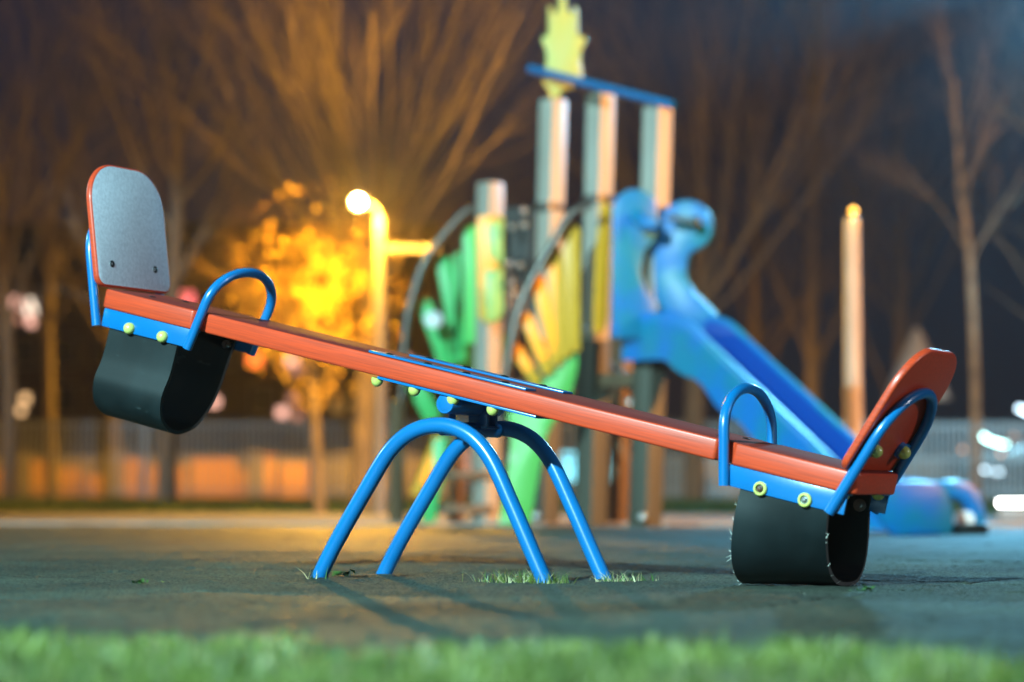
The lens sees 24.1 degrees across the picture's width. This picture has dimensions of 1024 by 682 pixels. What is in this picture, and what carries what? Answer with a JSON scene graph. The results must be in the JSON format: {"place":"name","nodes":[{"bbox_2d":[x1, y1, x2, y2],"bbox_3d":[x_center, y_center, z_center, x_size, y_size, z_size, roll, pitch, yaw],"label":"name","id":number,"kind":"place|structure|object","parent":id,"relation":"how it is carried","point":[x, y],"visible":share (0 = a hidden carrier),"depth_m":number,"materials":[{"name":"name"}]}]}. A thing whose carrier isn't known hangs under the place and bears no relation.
{"place":"outdoors","nodes":[
{"label":"outdoors","id":0,"kind":"place"},
{"bbox_2d":[0,0,335,451],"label":"bare tree","id":1,"kind":"object","parent":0,"point":[104,338],"visible":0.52,"depth_m":50.38,"materials":[{"name":"brown plant"}]},
{"bbox_2d":[0,222,449,454],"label":"apartment block","id":2,"kind":"structure","parent":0,"point":[245,393],"depth_m":95.11,"materials":[{"name":"brick"}]},
{"bbox_2d":[10,295,22,308],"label":"window","id":3,"kind":"structure","parent":2,"relation":"in","point":[12,297],"depth_m":95.19,"materials":[{"name":"pink"}]},
{"bbox_2d":[11,312,22,323],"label":"window","id":4,"kind":"structure","parent":2,"relation":"in","point":[19,316],"depth_m":95.17,"materials":[{"name":"pink"}]},
{"bbox_2d":[17,405,26,415],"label":"window","id":5,"kind":"structure","parent":2,"relation":"in","point":[21,409],"depth_m":94.93,"materials":[{"name":"grey"}]},
{"bbox_2d":[10,240,37,270],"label":"window","id":6,"kind":"structure","parent":2,"relation":"in","point":[24,247],"depth_m":95.31,"materials":[{"name":"brown"}]},
{"bbox_2d":[19,393,30,404],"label":"window","id":7,"kind":"structure","parent":2,"relation":"in","point":[24,398],"depth_m":94.96,"materials":[{"name":"grey glass"}]},
{"bbox_2d":[13,336,37,366],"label":"window","id":8,"kind":"structure","parent":2,"relation":"in","point":[25,347],"depth_m":95.05,"materials":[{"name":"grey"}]},
{"bbox_2d":[24,297,37,315],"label":"window","id":9,"kind":"structure","parent":2,"relation":"in","point":[26,309],"depth_m":95.17,"materials":[{"name":"pink"}]},
{"bbox_2d":[25,314,38,327],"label":"window","id":10,"kind":"structure","parent":2,"relation":"in","point":[29,321],"depth_m":95.14,"materials":[{"name":"pink glass"}]},
{"bbox_2d":[53,336,77,366],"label":"window","id":11,"kind":"structure","parent":2,"relation":"in","point":[65,347],"depth_m":95.05,"materials":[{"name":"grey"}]},
{"bbox_2d":[54,240,77,270],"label":"window","id":12,"kind":"structure","parent":2,"relation":"in","point":[71,262],"depth_m":95.31,"materials":[{"name":"brown"}]},
{"bbox_2d":[54,384,77,415],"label":"window","id":13,"kind":"structure","parent":2,"relation":"in","point":[65,394],"depth_m":94.93,"materials":[{"name":"brown"}]},
{"bbox_2d":[90,336,106,366],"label":"window","id":14,"kind":"structure","parent":2,"relation":"in","point":[97,344],"depth_m":95.07,"materials":[{"name":"brown"}]},
{"bbox_2d":[90,384,107,415],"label":"window","id":15,"kind":"structure","parent":2,"relation":"in","point":[94,410],"depth_m":94.93,"materials":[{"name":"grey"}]},
{"bbox_2d":[180,290,195,301],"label":"window","id":16,"kind":"structure","parent":2,"relation":"in","point":[191,296],"depth_m":95.19,"materials":[{"name":"pink glass"}]},
{"bbox_2d":[182,240,196,270],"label":"window","id":17,"kind":"structure","parent":2,"relation":"in","point":[187,244],"depth_m":95.31,"materials":[{"name":"brown glass"}]},
{"bbox_2d":[211,395,221,407],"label":"window","id":18,"kind":"structure","parent":2,"relation":"in","point":[217,403],"depth_m":94.96,"materials":[{"name":"pink glass"}]},
{"bbox_2d":[210,240,236,270],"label":"window","id":19,"kind":"structure","parent":2,"relation":"in","point":[223,246],"depth_m":95.31,"materials":[{"name":"brown glass"}]},
{"bbox_2d":[210,288,236,311],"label":"window","id":20,"kind":"structure","parent":2,"relation":"in","point":[227,294],"depth_m":95.19,"materials":[{"name":"brown glass"}]},
{"bbox_2d":[228,350,236,366],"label":"window","id":21,"kind":"structure","parent":2,"relation":"in","point":[233,360],"depth_m":95.05,"materials":[{"name":"brown"}]},
{"bbox_2d":[247,353,263,367],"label":"window","id":22,"kind":"structure","parent":2,"relation":"in","point":[255,361],"depth_m":95.05,"materials":[{"name":"orange glass"}]},
{"bbox_2d":[250,240,276,270],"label":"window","id":23,"kind":"structure","parent":2,"relation":"in","point":[270,259],"depth_m":95.31,"materials":[{"name":"orange glass"}]},
{"bbox_2d":[250,384,277,415],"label":"window","id":24,"kind":"structure","parent":2,"relation":"in","point":[263,397],"depth_m":94.93,"materials":[{"name":"black glass"}]},
{"bbox_2d":[275,406,289,418],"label":"window","id":25,"kind":"structure","parent":2,"relation":"in","point":[282,412],"depth_m":94.91,"materials":[{"name":"pink glass"}]},
{"bbox_2d":[285,354,298,366],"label":"window","id":26,"kind":"structure","parent":2,"relation":"in","point":[288,360],"depth_m":95.05,"materials":[{"name":"orange glass"}]},
{"bbox_2d":[286,393,298,404],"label":"window","id":27,"kind":"structure","parent":2,"relation":"in","point":[291,399],"depth_m":94.96,"materials":[{"name":"glass"}]},
{"bbox_2d":[290,364,303,374],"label":"window","id":28,"kind":"structure","parent":2,"relation":"in","point":[294,370],"depth_m":95.03,"materials":[{"name":"glass"}]},
{"bbox_2d":[291,410,303,420],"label":"window","id":29,"kind":"structure","parent":2,"relation":"in","point":[296,415],"depth_m":94.91,"materials":[{"name":"glass"}]},
{"bbox_2d":[290,240,316,270],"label":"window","id":30,"kind":"structure","parent":2,"relation":"in","point":[299,248],"depth_m":95.31,"materials":[{"name":"orange glass"}]},
{"bbox_2d":[290,288,316,318],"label":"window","id":31,"kind":"structure","parent":2,"relation":"in","point":[293,300],"depth_m":95.19,"materials":[{"name":"yellow glass"}]},
{"bbox_2d":[330,384,354,415],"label":"window","id":32,"kind":"structure","parent":2,"relation":"in","point":[345,407],"depth_m":94.93,"materials":[{"name":"brown glass"}]},
{"bbox_2d":[371,240,396,270],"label":"window","id":33,"kind":"structure","parent":2,"relation":"in","point":[389,260],"depth_m":95.28,"materials":[{"name":"glass"}]},
{"bbox_2d":[387,288,396,318],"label":"window","id":34,"kind":"structure","parent":2,"relation":"in","point":[390,291],"depth_m":95.19,"materials":[{"name":"brown glass"}]},
{"bbox_2d":[387,336,396,350],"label":"window","id":35,"kind":"structure","parent":2,"relation":"in","point":[391,340],"depth_m":95.08,"materials":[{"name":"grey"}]},
{"bbox_2d":[387,384,396,415],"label":"window","id":36,"kind":"structure","parent":2,"relation":"in","point":[391,388],"depth_m":94.96,"materials":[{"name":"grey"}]},
{"bbox_2d":[151,672,358,681],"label":"lawn soil","id":37,"kind":"structure","parent":0,"point":[273,680],"depth_m":3.34,"materials":[{"name":"brown soil"}]},
{"bbox_2d":[0,621,1023,681],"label":"lawn","id":38,"kind":"structure","parent":37,"relation":"on","point":[68,654],"depth_m":3.32,"materials":[{"name":"green plant"}]},
{"bbox_2d":[0,451,952,499],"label":"wall","id":39,"kind":"structure","parent":0,"point":[278,475],"depth_m":40.74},
{"bbox_2d":[0,513,998,522],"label":"path","id":40,"kind":"structure","parent":0,"point":[363,517],"depth_m":21.88,"materials":[{"name":"concrete"}]},
{"bbox_2d":[350,192,438,515],"bbox_3d":[-1.184,0.130,24.041,0.901,3.267,0.203,1,-4,-8],"label":"lamp post","id":41,"kind":"object","parent":40,"relation":"on","point":[382,248],"visible":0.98,"depth_m":24.01,"materials":[{"name":"grey metal"}]},
{"bbox_2d":[845,208,861,436],"bbox_3d":[2.988,0.205,21.029,0.164,2.760,0.162,0,-4,0],"label":"lamp post","id":42,"kind":"object","parent":40,"relation":"on","point":[853,401],"visible":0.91,"depth_m":20.99,"materials":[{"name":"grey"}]},
{"bbox_2d":[997,500,1023,522],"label":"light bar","id":43,"kind":"object","parent":40,"relation":"on","point":[1010,516],"visible":1,"depth_m":19.39,"materials":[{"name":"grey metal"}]},
{"bbox_2d":[0,495,1023,514],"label":"verge bank","id":44,"kind":"structure","parent":0,"point":[229,512],"depth_m":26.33,"materials":[{"name":"green plant"}]},
{"bbox_2d":[0,420,142,497],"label":"fence panel","id":45,"kind":"object","parent":44,"relation":"on","point":[97,457],"visible":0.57,"depth_m":35.95,"materials":[{"name":"grey metal"}]},
{"bbox_2d":[0,0,247,498],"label":"bare tree","id":46,"kind":"object","parent":44,"relation":"on","point":[8,484],"visible":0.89,"depth_m":32.99,"materials":[{"name":"brown plant"}]},
{"bbox_2d":[7,0,286,501],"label":"bare tree","id":47,"kind":"object","parent":44,"relation":"on","point":[167,473],"visible":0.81,"depth_m":31.10,"materials":[{"name":"brown plant"}]},
{"bbox_2d":[142,420,308,497],"bbox_3d":[-4.285,1.770,35.979,2.508,1.248,0.070,0,-4,0],"label":"fence panel","id":48,"kind":"object","parent":44,"relation":"on","point":[146,457],"visible":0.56,"depth_m":35.95,"materials":[{"name":"brown wood"}]},
{"bbox_2d":[309,418,470,498],"bbox_3d":[-1.785,1.776,35.979,2.508,1.248,0.070,0,-4,0],"label":"fence panel","id":49,"kind":"object","parent":44,"relation":"on","point":[348,457],"visible":0.16,"depth_m":35.95,"materials":[{"name":"brown wood"}]},
{"bbox_2d":[500,423,608,498],"bbox_3d":[0.715,1.781,35.979,2.508,1.248,0.070,0,-4,0],"label":"fence panel","id":50,"kind":"object","parent":44,"relation":"on","point":[565,458],"visible":0.06,"depth_m":35.96,"materials":[{"name":"grey metal"}]},
{"bbox_2d":[663,421,748,498],"bbox_3d":[3.215,1.786,35.979,2.508,1.248,0.070,0,-4,0],"label":"fence panel","id":51,"kind":"object","parent":44,"relation":"on","point":[708,491],"visible":0.13,"depth_m":35.94,"materials":[{"name":"grey metal"}]},
{"bbox_2d":[399,0,1022,500],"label":"bare tree","id":52,"kind":"object","parent":44,"relation":"on","point":[695,464],"visible":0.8,"depth_m":32.21,"materials":[{"name":"brown plant"}]},
{"bbox_2d":[841,421,970,482],"bbox_3d":[5.715,1.792,35.979,2.508,1.248,0.070,0,-4,0],"label":"fence panel","id":53,"kind":"object","parent":44,"relation":"on","point":[942,426],"visible":0.21,"depth_m":35.96,"materials":[{"name":"grey metal"}]},
{"bbox_2d":[832,0,1023,493],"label":"bare tree","id":54,"kind":"object","parent":44,"relation":"on","point":[975,417],"visible":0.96,"depth_m":30.09,"materials":[{"name":"brown plant"}]},
{"bbox_2d":[891,0,1023,314],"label":"bare tree","id":55,"kind":"object","parent":44,"relation":"on","point":[1018,123],"visible":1,"depth_m":27.62,"materials":[{"name":"brown plant"}]},
{"bbox_2d":[980,419,1023,499],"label":"fence panel","id":56,"kind":"object","parent":44,"relation":"on","point":[1003,426],"visible":0.65,"depth_m":35.95,"materials":[{"name":"grey metal"}]},
{"bbox_2d":[0,524,1023,681],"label":"rubber safety surface","id":57,"kind":"object","parent":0,"point":[960,590],"visible":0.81,"depth_m":5.89,"materials":[{"name":"rubber"}]},
{"bbox_2d":[132,579,148,583],"bbox_3d":[-0.986,0.635,6.353,0.034,0.014,0.046,-2,-4,25],"label":"weed","id":58,"kind":"object","parent":57,"relation":"on","point":[140,580],"visible":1,"depth_m":6.36,"materials":[{"name":"green plant"}]},
{"bbox_2d":[296,567,330,578],"bbox_3d":[-0.557,0.651,6.713,0.087,0.047,0.082,-1,-4,21],"label":"grass tuft","id":59,"kind":"object","parent":57,"relation":"on","point":[314,576],"visible":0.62,"depth_m":6.70,"materials":[{"name":"plant"}]},
{"bbox_2d":[331,569,354,576],"bbox_3d":[-0.497,0.666,6.902,0.112,0.024,0.081,-3,-5,38],"label":"weed","id":60,"kind":"object","parent":57,"relation":"on","point":[335,573],"visible":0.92,"depth_m":6.89,"materials":[{"name":"green plant"}]},
{"bbox_2d":[85,165,956,585],"bbox_3d":[-0.057,0.063,6.792,2.656,1.277,0.414,-2,-4,28],"label":"seesaw","id":61,"kind":"object","parent":57,"relation":"on","point":[801,517],"visible":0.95,"depth_m":6.71,"materials":[{"name":"red wood"}]},
{"bbox_2d":[455,567,595,583],"bbox_3d":[0.048,0.639,6.525,0.368,0.050,0.209,2,-4,-21],"label":"grass tuft","id":62,"kind":"object","parent":57,"relation":"on","point":[518,579],"visible":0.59,"depth_m":6.51,"materials":[{"name":"plant"}]},
{"bbox_2d":[531,572,580,583],"bbox_3d":[0.119,0.635,6.430,0.142,0.046,0.123,0,-4,0],"label":"grass tuft","id":63,"kind":"object","parent":57,"relation":"on","point":[551,581],"visible":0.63,"depth_m":6.41,"materials":[{"name":"plant"}]},
{"bbox_2d":[590,570,658,581],"bbox_3d":[0.306,0.649,6.617,0.208,0.043,0.163,0,-4,0],"label":"grass tuft","id":64,"kind":"object","parent":57,"relation":"on","point":[622,578],"visible":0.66,"depth_m":6.62,"materials":[{"name":"plant"}]},
{"bbox_2d":[850,584,874,591],"bbox_3d":[0.860,0.608,5.903,0.069,0.022,0.058,0,-4,0],"label":"weed","id":65,"kind":"object","parent":57,"relation":"on","point":[867,588],"visible":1,"depth_m":5.89,"materials":[{"name":"green plant"}]},
{"bbox_2d":[0,0,1023,455],"label":"sky","id":66,"kind":"structure","parent":0,"point":[944,324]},
{"bbox_2d":[465,427,607,498],"bbox_3d":[0.653,2.073,39.798,3.591,1.320,1.700,0,-4,0],"label":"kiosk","id":67,"kind":"object","parent":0,"point":[561,455],"visible":0.18,"depth_m":39.18,"materials":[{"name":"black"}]},
{"bbox_2d":[465,448,468,470],"bbox_3d":[-0.718,1.999,39.131,0.400,0.500,0.060,0,-4,0],"label":"warm window","id":68,"kind":"structure","parent":67,"relation":"in","point":[467,450],"depth_m":39.10,"materials":[{"name":"beige"}]},
{"bbox_2d":[560,451,571,481],"bbox_3d":[0.881,2.050,39.108,0.220,0.520,0.100,0,-4,0],"label":"window","id":69,"kind":"structure","parent":67,"relation":"in","point":[561,452],"depth_m":39.07,"materials":[{"name":"blue glass"}]},
{"bbox_2d":[566,451,574,482],"bbox_3d":[1.044,2.050,39.108,0.320,0.520,0.100,0,-4,0],"label":"window","id":70,"kind":"structure","parent":67,"relation":"in","point":[573,452],"depth_m":39.06,"materials":[{"name":"blue glass"}]},
{"bbox_2d":[389,0,988,535],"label":"play tower","id":71,"kind":"structure","parent":0,"point":[649,308],"depth_m":16.55,"materials":[{"name":"multicoloured"}]},
{"bbox_2d":[575,0,959,437],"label":"bare tree","id":72,"kind":"object","parent":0,"point":[755,330],"visible":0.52,"depth_m":52.05,"materials":[{"name":"brown plant"}]},
{"bbox_2d":[698,0,1023,389],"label":"bare tree","id":73,"kind":"object","parent":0,"point":[898,313],"visible":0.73,"depth_m":46.08,"materials":[{"name":"brown plant"}]},
{"bbox_2d":[938,406,1023,499],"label":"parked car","id":74,"kind":"object","parent":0,"point":[1019,408],"visible":0.47,"depth_m":37.60,"materials":[{"name":"white paint"}]},
{"label":"ground","id":75,"kind":"structure","parent":0,"visible":0},
{"bbox_2d":[0,0,259,497],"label":"bare tree","id":76,"kind":"object","parent":75,"relation":"on","point":[47,318],"visible":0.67,"depth_m":38.18,"materials":[{"name":"brown plant"}]},
{"bbox_2d":[172,145,456,512],"bbox_3d":[-2.037,-0.155,26.078,2.828,4.155,2.924,4,-5,-44],"label":"leafy tree","id":77,"kind":"object","parent":75,"relation":"on","point":[314,409],"visible":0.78,"depth_m":26.14,"materials":[{"name":"yellow plant"}]},
{"bbox_2d":[6,0,699,512],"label":"bare tree","id":78,"kind":"object","parent":75,"relation":"on","point":[362,428],"visible":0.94,"depth_m":26.76,"materials":[{"name":"brown plant"}]},
{"bbox_2d":[0,521,1023,526],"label":"kerb","id":79,"kind":"structure","parent":75,"relation":"on","point":[335,523],"depth_m":17.29,"materials":[{"name":"concrete"}]},
{"bbox_2d":[631,0,981,403],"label":"bare tree","id":80,"kind":"object","parent":75,"relation":"on","point":[815,355],"visible":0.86,"depth_m":44.09,"materials":[{"name":"brown plant"}]},
{"bbox_2d":[891,328,950,478],"bbox_3d":[6.759,1.265,40.000,1.086,2.984,1.086,0,-4,0],"label":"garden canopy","id":81,"kind":"object","parent":75,"relation":"on","point":[916,342],"visible":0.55,"depth_m":39.93,"materials":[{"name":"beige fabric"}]}
]}

